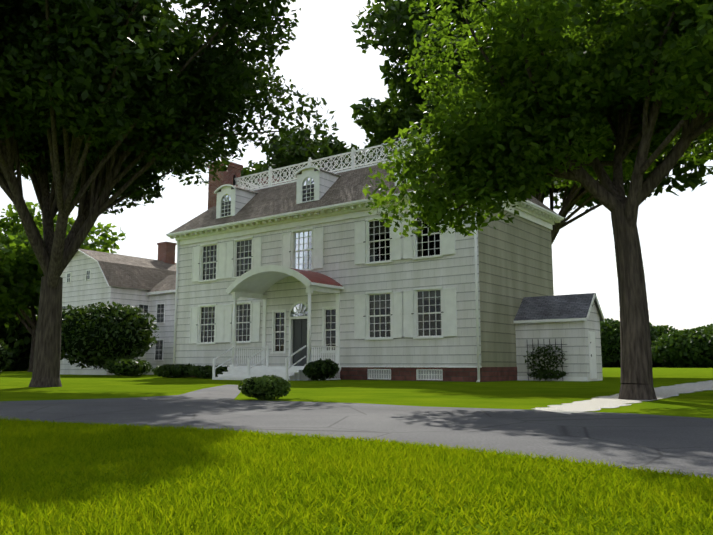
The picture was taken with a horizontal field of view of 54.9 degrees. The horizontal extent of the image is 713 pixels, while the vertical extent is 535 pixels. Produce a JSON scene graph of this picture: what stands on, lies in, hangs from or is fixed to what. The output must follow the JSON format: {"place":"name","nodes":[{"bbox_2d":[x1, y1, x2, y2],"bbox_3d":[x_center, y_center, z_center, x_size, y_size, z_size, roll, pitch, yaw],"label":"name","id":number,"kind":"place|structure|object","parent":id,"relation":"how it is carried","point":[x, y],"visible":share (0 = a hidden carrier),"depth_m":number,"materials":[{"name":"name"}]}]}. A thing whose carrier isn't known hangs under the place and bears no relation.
{"place":"outdoors","nodes":[
{"label":"outdoors","id":0,"kind":"place"},
{"bbox_2d":[241,125,387,189],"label":"tree","id":1,"kind":"object","parent":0,"point":[330,148],"depth_m":62.04,"materials":[{"name":"green plant"}]},
{"bbox_2d":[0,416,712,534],"bbox_3d":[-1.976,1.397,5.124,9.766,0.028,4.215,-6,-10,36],"label":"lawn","id":2,"kind":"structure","parent":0,"point":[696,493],"depth_m":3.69,"materials":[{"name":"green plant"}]},
{"bbox_2d":[0,0,712,332],"bbox_3d":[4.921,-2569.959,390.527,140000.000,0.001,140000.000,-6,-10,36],"label":"sky","id":3,"kind":"structure","parent":0,"point":[332,64],"depth_m":11706.65,"materials":[{"name":"white"}]},
{"bbox_2d":[0,385,712,477],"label":"road","id":4,"kind":"structure","parent":0,"point":[663,442],"depth_m":7.95,"materials":[{"name":"grey asphalt"}]},
{"bbox_2d":[0,367,712,534],"bbox_3d":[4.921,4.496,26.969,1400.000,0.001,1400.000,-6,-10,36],"label":"lawn","id":5,"kind":"structure","parent":0,"point":[515,394],"depth_m":16.25,"materials":[{"name":"green plant"}]},
{"bbox_2d":[0,340,12,373],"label":"shrub","id":6,"kind":"object","parent":5,"relation":"on","point":[5,355],"visible":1,"depth_m":42.61,"materials":[{"name":"green plant"}]},
{"bbox_2d":[0,202,125,371],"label":"tree","id":7,"kind":"object","parent":5,"relation":"on","point":[20,270],"depth_m":62.98,"materials":[{"name":"green plant"}]},
{"bbox_2d":[36,301,158,368],"bbox_3d":[-15.402,4.026,40.835,7.749,4.061,5.537,-6,-10,36],"label":"bush","id":8,"kind":"object","parent":5,"relation":"on","point":[100,335],"visible":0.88,"depth_m":39.14,"materials":[{"name":"green plant"}]},
{"bbox_2d":[60,242,176,374],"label":"kitchen wing","id":9,"kind":"structure","parent":5,"relation":"on","point":[91,277],"depth_m":47.11,"materials":[{"name":"white wood"}]},
{"bbox_2d":[102,358,152,376],"bbox_3d":[-12.106,5.355,36.769,2.707,1.045,2.486,-6,-10,36],"label":"shrub","id":10,"kind":"object","parent":5,"relation":"on","point":[130,367],"visible":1,"depth_m":36.12,"materials":[{"name":"green plant"}]},
{"bbox_2d":[0,0,338,386],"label":"tree","id":11,"kind":"object","parent":5,"relation":"on","point":[155,57],"depth_m":20.49,"materials":[{"name":"green plant"}]},
{"bbox_2d":[152,363,194,377],"bbox_3d":[-9.356,5.312,35.285,3.269,0.824,2.173,-6,-10,36],"label":"foundation shrub","id":12,"kind":"object","parent":5,"relation":"on","point":[172,371],"visible":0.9,"depth_m":34.49,"materials":[{"name":"green plant"}]},
{"bbox_2d":[186,365,229,378],"bbox_3d":[-7.073,5.144,33.621,3.044,0.794,1.821,-6,-10,36],"label":"foundation shrub","id":13,"kind":"object","parent":5,"relation":"on","point":[204,372],"visible":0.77,"depth_m":33.10,"materials":[{"name":"green plant"}]},
{"bbox_2d":[238,375,291,399],"bbox_3d":[-1.780,2.353,13.399,0.902,0.532,1.032,-6,-10,36],"label":"round shrub","id":14,"kind":"object","parent":5,"relation":"on","point":[269,387],"visible":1,"depth_m":13.15,"materials":[{"name":"green plant"}]},
{"bbox_2d":[212,265,343,380],"bbox_3d":[-3.737,2.534,31.562,5.328,5.170,3.450,-6,-10,36],"label":"front porch","id":15,"kind":"object","parent":5,"relation":"on","point":[257,282],"visible":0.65,"depth_m":31.32,"materials":[{"name":"wood"}]},
{"bbox_2d":[302,358,339,380],"bbox_3d":[-1.540,4.293,28.880,1.710,0.991,1.550,-6,-10,36],"label":"shrub","id":16,"kind":"object","parent":5,"relation":"on","point":[321,369],"visible":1,"depth_m":28.51,"materials":[{"name":"green plant"}]},
{"bbox_2d":[0,306,712,370],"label":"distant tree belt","id":17,"kind":"object","parent":5,"relation":"on","point":[684,348],"visible":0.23,"depth_m":139.66,"materials":[{"name":"green plant"}]},
{"bbox_2d":[173,197,553,381],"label":"house","id":18,"kind":"structure","parent":5,"relation":"on","point":[437,306],"depth_m":30.87,"materials":[{"name":"white wood"}]},
{"bbox_2d":[166,143,563,245],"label":"roof","id":19,"kind":"structure","parent":18,"relation":"on","point":[311,195],"depth_m":34.26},
{"bbox_2d":[233,131,439,189],"bbox_3d":[-0.169,-5.229,37.272,14.630,1.100,4.060,-6,-10,36],"label":"roof balustrade","id":20,"kind":"object","parent":19,"relation":"on","point":[352,153],"visible":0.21,"depth_m":36.12,"materials":[{"name":"white wood"}]},
{"bbox_2d":[349,0,563,160],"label":"tree","id":21,"kind":"object","parent":5,"relation":"on","point":[394,15],"depth_m":49.11,"materials":[{"name":"green plant"}]},
{"bbox_2d":[362,0,712,399],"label":"tree","id":22,"kind":"object","parent":5,"relation":"on","point":[495,127],"depth_m":13.56,"materials":[{"name":"green plant"}]},
{"bbox_2d":[523,344,565,373],"bbox_3d":[7.899,3.853,28.818,1.789,1.234,0.426,-6,-10,36],"label":"bush","id":23,"kind":"object","parent":5,"relation":"on","point":[544,354],"visible":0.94,"depth_m":28.78,"materials":[{"name":"green plant"}]},
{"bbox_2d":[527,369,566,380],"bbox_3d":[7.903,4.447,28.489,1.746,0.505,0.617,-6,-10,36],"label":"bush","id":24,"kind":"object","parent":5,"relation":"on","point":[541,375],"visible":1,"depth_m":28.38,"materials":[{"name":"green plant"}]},
{"bbox_2d":[514,293,604,380],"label":"shed","id":25,"kind":"structure","parent":5,"relation":"on","point":[569,325],"depth_m":29.05,"materials":[{"name":"white wood"}]},
{"bbox_2d":[438,0,712,243],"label":"tree","id":26,"kind":"object","parent":5,"relation":"on","point":[693,180],"depth_m":44.65,"materials":[{"name":"green plant"}]},
{"bbox_2d":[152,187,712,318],"label":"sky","id":27,"kind":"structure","parent":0,"point":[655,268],"materials":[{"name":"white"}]},
{"bbox_2d":[535,380,712,414],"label":"walkway","id":28,"kind":"structure","parent":0,"point":[614,401],"depth_m":12.94,"materials":[{"name":"beige concrete"}]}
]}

